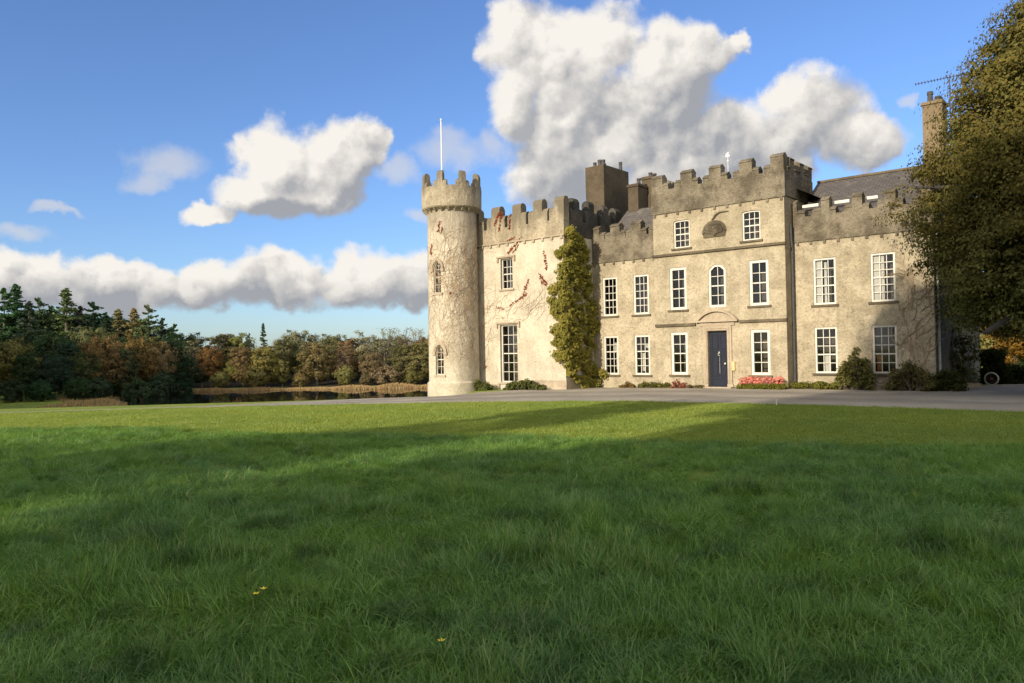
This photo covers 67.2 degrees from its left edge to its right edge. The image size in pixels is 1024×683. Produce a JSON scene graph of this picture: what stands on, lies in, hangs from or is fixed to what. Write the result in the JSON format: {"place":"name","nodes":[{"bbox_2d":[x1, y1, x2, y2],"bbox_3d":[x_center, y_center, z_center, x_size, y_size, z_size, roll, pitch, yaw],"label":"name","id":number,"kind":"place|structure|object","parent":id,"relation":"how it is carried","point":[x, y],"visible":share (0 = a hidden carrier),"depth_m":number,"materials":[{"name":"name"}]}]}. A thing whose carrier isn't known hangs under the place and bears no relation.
{"place":"outdoors","nodes":[
{"label":"outdoors","id":0,"kind":"place"},
{"bbox_2d":[116,388,427,405],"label":"lake","id":1,"kind":"structure","parent":0,"point":[246,396],"depth_m":119.31,"materials":[{"name":"black liquid"}]},
{"bbox_2d":[192,355,211,387],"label":"broadleaf tree","id":2,"kind":"object","parent":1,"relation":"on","point":[201,375],"visible":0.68,"depth_m":146.65,"materials":[{"name":"green plant"}]},
{"bbox_2d":[223,359,241,386],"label":"broadleaf tree","id":3,"kind":"object","parent":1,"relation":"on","point":[230,369],"visible":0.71,"depth_m":146.94,"materials":[{"name":"green plant"}]},
{"bbox_2d":[272,359,291,385],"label":"broadleaf tree","id":4,"kind":"object","parent":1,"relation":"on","point":[283,372],"visible":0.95,"depth_m":147.49,"materials":[{"name":"green plant"}]},
{"bbox_2d":[291,372,308,386],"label":"bush","id":5,"kind":"object","parent":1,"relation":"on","point":[300,377],"visible":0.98,"depth_m":145.47,"materials":[{"name":"green plant"}]},
{"bbox_2d":[330,344,356,384],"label":"thinning tree","id":6,"kind":"object","parent":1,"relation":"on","point":[342,360],"visible":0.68,"depth_m":149.39,"materials":[{"name":"brown plant"}]},
{"bbox_2d":[402,369,423,384],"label":"bush","id":7,"kind":"object","parent":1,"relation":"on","point":[409,377],"visible":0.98,"depth_m":145.16,"materials":[{"name":"green plant"}]},
{"bbox_2d":[0,0,1021,350],"label":"sky","id":8,"kind":"structure","parent":0,"point":[218,167],"materials":[{"name":"blue"}]},
{"bbox_2d":[0,350,1023,682],"bbox_3d":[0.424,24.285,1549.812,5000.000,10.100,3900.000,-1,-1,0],"label":"ground","id":9,"kind":"structure","parent":0,"point":[38,406],"depth_m":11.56,"materials":[{"name":"green plant"}]},
{"bbox_2d":[0,287,22,345],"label":"conifer","id":10,"kind":"object","parent":9,"relation":"on","point":[5,295],"visible":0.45,"depth_m":147.75,"materials":[{"name":"green plant"}]},
{"bbox_2d":[0,378,29,402],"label":"bush","id":11,"kind":"object","parent":9,"relation":"on","point":[8,391],"visible":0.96,"depth_m":107.29,"materials":[{"name":"green plant"}]},
{"bbox_2d":[2,284,27,340],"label":"conifer","id":12,"kind":"object","parent":9,"relation":"on","point":[15,291],"visible":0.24,"depth_m":151.71,"materials":[{"name":"green plant"}]},
{"bbox_2d":[0,337,41,384],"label":"broadleaf tree","id":13,"kind":"object","parent":9,"relation":"on","point":[9,348],"visible":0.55,"depth_m":112.62,"materials":[{"name":"green plant"}]},
{"bbox_2d":[8,352,40,400],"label":"broadleaf tree","id":14,"kind":"object","parent":9,"relation":"on","point":[28,368],"visible":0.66,"depth_m":111.18,"materials":[{"name":"green plant"}]},
{"bbox_2d":[11,301,45,340],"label":"conifer","id":15,"kind":"object","parent":9,"relation":"on","point":[29,306],"visible":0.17,"depth_m":145.66,"materials":[{"name":"green plant"}]},
{"bbox_2d":[4,329,56,377],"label":"broadleaf tree","id":16,"kind":"object","parent":9,"relation":"on","point":[26,335],"visible":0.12,"depth_m":126.63,"materials":[{"name":"green plant"}]},
{"bbox_2d":[18,297,54,345],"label":"conifer","id":17,"kind":"object","parent":9,"relation":"on","point":[39,317],"visible":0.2,"depth_m":150.01,"materials":[{"name":"green plant"}]},
{"bbox_2d":[24,379,56,401],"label":"bush","id":18,"kind":"object","parent":9,"relation":"on","point":[42,390],"visible":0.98,"depth_m":108.13,"materials":[{"name":"green plant"}]},
{"bbox_2d":[21,332,79,396],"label":"broadleaf tree","id":19,"kind":"object","parent":9,"relation":"on","point":[39,342],"visible":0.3,"depth_m":122.79,"materials":[{"name":"green plant"}]},
{"bbox_2d":[31,356,74,399],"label":"broadleaf tree","id":20,"kind":"object","parent":9,"relation":"on","point":[55,366],"visible":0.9,"depth_m":111.94,"materials":[{"name":"green plant"}]},
{"bbox_2d":[27,315,86,347],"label":"broadleaf tree","id":21,"kind":"object","parent":9,"relation":"on","point":[47,325],"visible":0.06,"depth_m":150.40,"materials":[{"name":"green plant"}]},
{"bbox_2d":[46,342,83,394],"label":"broadleaf tree","id":22,"kind":"object","parent":9,"relation":"on","point":[71,349],"visible":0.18,"depth_m":118.84,"materials":[{"name":"green plant"}]},
{"bbox_2d":[50,288,81,348],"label":"conifer","id":23,"kind":"object","parent":9,"relation":"on","point":[65,309],"visible":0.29,"depth_m":145.85,"materials":[{"name":"green plant"}]},
{"bbox_2d":[60,376,94,399],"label":"bush","id":24,"kind":"object","parent":9,"relation":"on","point":[72,387],"visible":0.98,"depth_m":109.06,"materials":[{"name":"green plant"}]},
{"bbox_2d":[56,305,102,339],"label":"conifer","id":25,"kind":"object","parent":9,"relation":"on","point":[77,313],"visible":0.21,"depth_m":147.68,"materials":[{"name":"green plant"}]},
{"bbox_2d":[64,351,105,397],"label":"broadleaf tree","id":26,"kind":"object","parent":9,"relation":"on","point":[78,370],"visible":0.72,"depth_m":115.96,"materials":[{"name":"green plant"}]},
{"bbox_2d":[70,302,110,343],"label":"conifer","id":27,"kind":"object","parent":9,"relation":"on","point":[93,318],"visible":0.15,"depth_m":149.99,"materials":[{"name":"green plant"}]},
{"bbox_2d":[68,325,116,378],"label":"broadleaf tree","id":28,"kind":"object","parent":9,"relation":"on","point":[86,335],"visible":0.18,"depth_m":132.78,"materials":[{"name":"green plant"}]},
{"bbox_2d":[88,376,113,398],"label":"bush","id":29,"kind":"object","parent":9,"relation":"on","point":[104,386],"visible":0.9,"depth_m":111.38,"materials":[{"name":"green plant"}]},
{"bbox_2d":[76,334,131,384],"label":"autumn tree","id":30,"kind":"object","parent":9,"relation":"on","point":[104,346],"visible":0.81,"depth_m":117.80,"materials":[{"name":"brown plant"}]},
{"bbox_2d":[99,314,118,374],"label":"conifer","id":31,"kind":"object","parent":9,"relation":"on","point":[106,321],"visible":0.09,"depth_m":145.79,"materials":[{"name":"green plant"}]},
{"bbox_2d":[108,309,127,341],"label":"conifer","id":32,"kind":"object","parent":9,"relation":"on","point":[117,314],"visible":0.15,"depth_m":149.86,"materials":[{"name":"green plant"}]},
{"bbox_2d":[106,346,141,397],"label":"broadleaf tree","id":33,"kind":"object","parent":9,"relation":"on","point":[131,365],"visible":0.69,"depth_m":120.19,"materials":[{"name":"green plant"}]},
{"bbox_2d":[121,308,145,340],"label":"conifer","id":34,"kind":"object","parent":9,"relation":"on","point":[133,315],"visible":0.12,"depth_m":147.76,"materials":[{"name":"green plant"}]},
{"bbox_2d":[120,378,161,401],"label":"bush","id":35,"kind":"object","parent":9,"relation":"on","point":[144,391],"visible":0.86,"depth_m":111.17,"materials":[{"name":"green plant"}]},
{"bbox_2d":[121,335,164,381],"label":"autumn tree","id":36,"kind":"object","parent":9,"relation":"on","point":[140,346],"visible":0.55,"depth_m":124.58,"materials":[{"name":"brown plant"}]},
{"bbox_2d":[130,304,173,373],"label":"conifer","id":37,"kind":"object","parent":9,"relation":"on","point":[150,322],"visible":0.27,"depth_m":145.77,"materials":[{"name":"green plant"}]},
{"bbox_2d":[139,340,180,381],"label":"thinning tree","id":38,"kind":"object","parent":9,"relation":"on","point":[165,361],"visible":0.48,"depth_m":126.94,"materials":[{"name":"brown plant"}]},
{"bbox_2d":[140,370,181,396],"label":"bush","id":39,"kind":"object","parent":9,"relation":"on","point":[168,385],"visible":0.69,"depth_m":124.71,"materials":[{"name":"green plant"}]},
{"bbox_2d":[146,336,197,387],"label":"broadleaf tree","id":40,"kind":"object","parent":9,"relation":"on","point":[185,362],"visible":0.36,"depth_m":131.47,"materials":[{"name":"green plant"}]},
{"bbox_2d":[169,371,195,393],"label":"bush","id":41,"kind":"object","parent":9,"relation":"on","point":[186,388],"visible":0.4,"depth_m":132.97,"materials":[{"name":"green plant"}]},
{"bbox_2d":[175,339,202,381],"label":"thinning tree","id":42,"kind":"object","parent":9,"relation":"on","point":[193,349],"visible":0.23,"depth_m":147.80,"materials":[{"name":"brown plant"}]},
{"bbox_2d":[173,332,206,355],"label":"broadleaf tree","id":43,"kind":"object","parent":9,"relation":"on","point":[191,337],"visible":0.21,"depth_m":157.12,"materials":[{"name":"green plant"}]},
{"bbox_2d":[196,345,224,387],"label":"autumn tree","id":44,"kind":"object","parent":9,"relation":"on","point":[214,364],"visible":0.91,"depth_m":146.87,"materials":[{"name":"brown plant"}]},
{"bbox_2d":[199,333,240,371],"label":"broadleaf tree","id":45,"kind":"object","parent":9,"relation":"on","point":[218,340],"visible":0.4,"depth_m":156.41,"materials":[{"name":"green plant"}]},
{"bbox_2d":[210,371,230,387],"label":"bush","id":46,"kind":"object","parent":9,"relation":"on","point":[220,379],"visible":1,"depth_m":145.11,"materials":[{"name":"green plant"}]},
{"bbox_2d":[30,382,427,407],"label":"reeds","id":47,"kind":"object","parent":9,"relation":"on","point":[89,402],"visible":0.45,"depth_m":138.14,"materials":[{"name":"brown plant"}]},
{"bbox_2d":[221,332,257,365],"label":"broadleaf tree","id":48,"kind":"object","parent":9,"relation":"on","point":[235,340],"visible":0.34,"depth_m":158.20,"materials":[{"name":"green plant"}]},
{"bbox_2d":[229,346,254,386],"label":"thinning tree","id":49,"kind":"object","parent":9,"relation":"on","point":[241,355],"visible":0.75,"depth_m":146.51,"materials":[{"name":"brown plant"}]},
{"bbox_2d":[242,365,268,386],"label":"bush","id":50,"kind":"object","parent":9,"relation":"on","point":[250,376],"visible":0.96,"depth_m":144.82,"materials":[{"name":"green plant"}]},
{"bbox_2d":[247,345,282,386],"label":"broadleaf tree","id":51,"kind":"object","parent":9,"relation":"on","point":[268,364],"visible":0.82,"depth_m":146.53,"materials":[{"name":"green plant"}]},
{"bbox_2d":[271,339,300,378],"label":"broadleaf tree","id":52,"kind":"object","parent":9,"relation":"on","point":[287,356],"visible":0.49,"depth_m":152.86,"materials":[{"name":"green plant"}]},
{"bbox_2d":[279,330,319,359],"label":"thinning tree","id":53,"kind":"object","parent":9,"relation":"on","point":[298,338],"visible":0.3,"depth_m":158.59,"materials":[{"name":"green plant"}]},
{"bbox_2d":[290,349,314,380],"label":"broadleaf tree","id":54,"kind":"object","parent":9,"relation":"on","point":[296,363],"visible":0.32,"depth_m":152.68,"materials":[{"name":"green plant"}]},
{"bbox_2d":[293,341,336,385],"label":"thinning tree","id":55,"kind":"object","parent":9,"relation":"on","point":[315,373],"visible":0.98,"depth_m":146.78,"materials":[{"name":"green plant"}]},
{"bbox_2d":[318,334,352,366],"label":"broadleaf tree","id":56,"kind":"object","parent":9,"relation":"on","point":[329,340],"visible":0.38,"depth_m":158.04,"materials":[{"name":"green plant"}]},
{"bbox_2d":[331,365,356,385],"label":"bush","id":57,"kind":"object","parent":9,"relation":"on","point":[348,374],"visible":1,"depth_m":144.93,"materials":[{"name":"green plant"}]},
{"bbox_2d":[336,338,365,379],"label":"thinning tree","id":58,"kind":"object","parent":9,"relation":"on","point":[350,341],"visible":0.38,"depth_m":154.66,"materials":[{"name":"brown plant"}]},
{"bbox_2d":[343,330,381,372],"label":"thinning tree","id":59,"kind":"object","parent":9,"relation":"on","point":[363,347],"visible":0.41,"depth_m":154.63,"materials":[{"name":"green plant"}]},
{"bbox_2d":[357,350,386,384],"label":"thinning tree","id":60,"kind":"object","parent":9,"relation":"on","point":[373,361],"visible":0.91,"depth_m":146.73,"materials":[{"name":"brown plant"}]},
{"bbox_2d":[368,327,404,380],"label":"thinning tree","id":61,"kind":"object","parent":9,"relation":"on","point":[385,350],"visible":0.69,"depth_m":153.38,"materials":[{"name":"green plant"}]},
{"bbox_2d":[369,365,404,383],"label":"bush","id":62,"kind":"object","parent":9,"relation":"on","point":[380,374],"visible":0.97,"depth_m":144.96,"materials":[{"name":"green plant"}]},
{"bbox_2d":[386,344,420,383],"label":"broadleaf tree","id":63,"kind":"object","parent":9,"relation":"on","point":[397,362],"visible":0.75,"depth_m":146.78,"materials":[{"name":"green plant"}]},
{"bbox_2d":[399,342,428,383],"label":"broadleaf tree","id":64,"kind":"object","parent":9,"relation":"on","point":[421,367],"visible":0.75,"depth_m":146.43,"materials":[{"name":"green plant"}]},
{"bbox_2d":[472,378,493,390],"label":"shrub","id":65,"kind":"object","parent":9,"relation":"on","point":[480,385],"visible":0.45,"depth_m":37.33,"materials":[{"name":"green plant"}]},
{"bbox_2d":[0,384,1023,413],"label":"gravel drive","id":66,"kind":"structure","parent":9,"relation":"on","point":[1004,397],"depth_m":26.90,"materials":[{"name":"grey gravel"}]},
{"bbox_2d":[0,399,1023,449],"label":"mown lawn","id":67,"kind":"structure","parent":9,"relation":"on","point":[793,420],"depth_m":18.34,"materials":[{"name":"green plant"}]},
{"bbox_2d":[502,378,545,389],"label":"shrub","id":68,"kind":"object","parent":9,"relation":"on","point":[525,384],"visible":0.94,"depth_m":36.09,"materials":[{"name":"green plant"}]},
{"bbox_2d":[637,380,670,387],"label":"shrub","id":69,"kind":"object","parent":9,"relation":"on","point":[645,384],"visible":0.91,"depth_m":34.23,"materials":[{"name":"green plant"}]},
{"bbox_2d":[421,91,980,396],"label":"castle","id":70,"kind":"structure","parent":9,"relation":"on","point":[719,277],"depth_m":33.06,"materials":[{"name":"beige stone"}]},
{"bbox_2d":[437,345,443,374],"bbox_3d":[-3.252,0.883,37.894,0.476,1.476,0.875,-1,-1,31],"label":"window","id":71,"kind":"structure","parent":70,"relation":"in","point":[439,372],"depth_m":37.71,"materials":[{"name":"white paint"}]},
{"bbox_2d":[427,211,479,381],"bbox_3d":[-2.948,-2.650,38.527,2.528,9.839,2.578,-1,-1,0],"label":"bare creeper","id":72,"kind":"object","parent":70,"relation":"attached to","point":[462,289],"visible":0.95,"depth_m":37.46,"materials":[{"name":"brown plant"}]},
{"bbox_2d":[498,258,513,290],"bbox_3d":[0.016,-3.251,37.809,0.966,1.566,1.018,-2,-1,40],"label":"window","id":73,"kind":"structure","parent":70,"relation":"in","point":[507,276],"depth_m":37.86,"materials":[{"name":"white paint"}]},
{"bbox_2d":[498,324,517,383],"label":"window","id":74,"kind":"structure","parent":70,"relation":"in","point":[509,351],"depth_m":38.13,"materials":[{"name":"white paint"}]},
{"bbox_2d":[477,212,558,373],"bbox_3d":[-0.531,-1.936,37.662,7.601,8.887,0.140,-2,-1,40],"label":"bare creeper","id":75,"kind":"object","parent":70,"relation":"attached to","point":[545,262],"visible":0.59,"depth_m":37.36,"materials":[{"name":"brown plant"}]},
{"bbox_2d":[546,224,608,387],"bbox_3d":[3.144,-1.534,35.796,3.167,7.717,1.388,-1,-1,-31],"label":"climbing creeper","id":76,"kind":"object","parent":70,"relation":"attached to","point":[572,267],"visible":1,"depth_m":35.41,"materials":[{"name":"green plant"}]},
{"bbox_2d":[601,277,618,317],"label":"window","id":77,"kind":"structure","parent":70,"relation":"in","point":[609,284],"depth_m":36.63,"materials":[{"name":"white paint"}]},
{"bbox_2d":[604,336,620,376],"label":"window","id":78,"kind":"structure","parent":70,"relation":"in","point":[610,342],"depth_m":36.59,"materials":[{"name":"white paint"}]},
{"bbox_2d":[631,274,650,316],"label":"window","id":79,"kind":"structure","parent":70,"relation":"in","point":[641,283],"depth_m":35.56,"materials":[{"name":"white paint"}]},
{"bbox_2d":[632,335,651,376],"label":"window","id":80,"kind":"structure","parent":70,"relation":"in","point":[642,342],"depth_m":35.47,"materials":[{"name":"white paint"}]},
{"bbox_2d":[668,267,688,311],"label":"window","id":81,"kind":"structure","parent":70,"relation":"in","point":[678,294],"depth_m":33.99,"materials":[{"name":"white paint"}]},
{"bbox_2d":[669,332,689,376],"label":"window","id":82,"kind":"structure","parent":70,"relation":"in","point":[679,343],"depth_m":33.96,"materials":[{"name":"white paint"}]},
{"bbox_2d":[671,220,691,250],"bbox_3d":[7.682,-4.650,33.938,0.976,1.306,1.017,-2,-1,40],"label":"window","id":83,"kind":"structure","parent":70,"relation":"in","point":[681,230],"depth_m":34.01,"materials":[{"name":"white paint"}]},
{"bbox_2d":[709,264,725,306],"bbox_3d":[8.981,-2.362,32.910,0.766,1.796,0.910,-2,-1,40],"label":"window","id":84,"kind":"structure","parent":70,"relation":"in","point":[717,280],"depth_m":33.10,"materials":[{"name":"white paint"}]},
{"bbox_2d":[710,331,727,386],"bbox_3d":[8.792,0.761,32.611,0.860,2.395,0.160,-2,-1,40],"label":"door","id":85,"kind":"structure","parent":70,"relation":"in","point":[718,339],"depth_m":32.65,"materials":[{"name":"blue paint"}]},
{"bbox_2d":[739,210,762,242],"bbox_3d":[10.085,-4.720,31.904,0.976,1.307,1.018,-2,-1,40],"label":"window","id":86,"kind":"structure","parent":70,"relation":"in","point":[751,219],"depth_m":32.08,"materials":[{"name":"white paint"}]},
{"bbox_2d":[747,259,771,307],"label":"window","id":87,"kind":"structure","parent":70,"relation":"in","point":[759,281],"depth_m":31.64,"materials":[{"name":"white paint"}]},
{"bbox_2d":[748,329,772,376],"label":"window","id":88,"kind":"structure","parent":70,"relation":"in","point":[760,339],"depth_m":31.61,"materials":[{"name":"white paint"}]},
{"bbox_2d":[811,257,838,306],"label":"window","id":89,"kind":"structure","parent":70,"relation":"in","point":[824,268],"depth_m":30.73,"materials":[{"name":"white paint"}]},
{"bbox_2d":[812,327,837,375],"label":"window","id":90,"kind":"structure","parent":70,"relation":"in","point":[826,354],"depth_m":31.02,"materials":[{"name":"white paint"}]},
{"bbox_2d":[868,252,898,303],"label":"window","id":91,"kind":"structure","parent":70,"relation":"in","point":[882,287],"depth_m":29.34,"materials":[{"name":"white paint"}]},
{"bbox_2d":[872,325,899,375],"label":"window","id":92,"kind":"structure","parent":70,"relation":"in","point":[884,355],"depth_m":29.68,"materials":[{"name":"white paint"}]},
{"bbox_2d":[882,245,947,370],"bbox_3d":[14.907,-1.294,28.273,2.391,4.822,0.030,-2,-1,40],"label":"bare creeper","id":93,"kind":"object","parent":70,"relation":"attached to","point":[902,310],"visible":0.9,"depth_m":28.38,"materials":[{"name":"brown plant"}]},
{"bbox_2d":[949,323,985,382],"bbox_3d":[17.563,0.563,29.890,1.802,2.663,0.940,-1,-1,0],"label":"climbing plant","id":94,"kind":"object","parent":70,"relation":"attached to","point":[962,371],"visible":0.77,"depth_m":29.76,"materials":[{"name":"green plant"}]},
{"bbox_2d":[738,376,784,384],"bbox_3d":[10.056,1.702,31.074,1.996,0.657,0.468,-2,-1,41],"label":"flower bed","id":95,"kind":"object","parent":9,"relation":"on","point":[763,380],"visible":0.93,"depth_m":30.95,"materials":[{"name":"pink plant"}]},
{"bbox_2d":[735,383,787,389],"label":"hedge","id":96,"kind":"object","parent":9,"relation":"on","point":[772,386],"visible":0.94,"depth_m":30.56,"materials":[{"name":"green plant"}]},
{"bbox_2d":[790,381,837,389],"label":"hedge","id":97,"kind":"object","parent":9,"relation":"on","point":[823,385],"visible":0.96,"depth_m":29.97,"materials":[{"name":"green plant"}]},
{"bbox_2d":[834,346,876,390],"bbox_3d":[12.967,1.086,29.132,1.742,1.820,1.343,-2,-1,37],"label":"shrub","id":98,"kind":"object","parent":9,"relation":"on","point":[861,375],"visible":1,"depth_m":28.93,"materials":[{"name":"green plant"}]},
{"bbox_2d":[882,360,940,391],"bbox_3d":[14.436,1.300,27.900,2.053,1.284,1.273,-2,-1,40],"label":"shrub","id":99,"kind":"object","parent":9,"relation":"on","point":[907,376],"visible":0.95,"depth_m":27.77,"materials":[{"name":"green plant"}]},
{"bbox_2d":[871,0,1023,349],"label":"broadleaf tree","id":100,"kind":"object","parent":9,"relation":"on","point":[982,160],"visible":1,"depth_m":23.69,"materials":[{"name":"green plant"}]},
{"bbox_2d":[927,368,968,391],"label":"shrub","id":101,"kind":"object","parent":9,"relation":"on","point":[948,381],"visible":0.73,"depth_m":27.25,"materials":[{"name":"green plant"}]},
{"bbox_2d":[977,347,1009,384],"bbox_3d":[19.940,1.109,31.929,1.196,1.878,2.082,-2,-1,35],"label":"clipped bush","id":102,"kind":"object","parent":9,"relation":"on","point":[993,359],"visible":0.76,"depth_m":31.56,"materials":[{"name":"green plant"}]},
{"bbox_2d":[980,319,1009,361],"bbox_3d":[37.518,0.429,61.892,4.721,5.084,4.882,-1,-1,31],"label":"sunlit tree","id":103,"kind":"object","parent":9,"relation":"on","point":[985,345],"visible":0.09,"depth_m":60.26,"materials":[{"name":"yellow plant"}]},
{"bbox_2d":[980,328,1023,364],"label":"sunlit tree","id":104,"kind":"object","parent":9,"relation":"on","point":[1013,350],"visible":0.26,"depth_m":59.26,"materials":[{"name":"yellow plant"}]},
{"bbox_2d":[994,363,1023,383],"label":"hedge","id":105,"kind":"object","parent":9,"relation":"on","point":[1012,374],"visible":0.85,"depth_m":31.25,"materials":[{"name":"green plant"}]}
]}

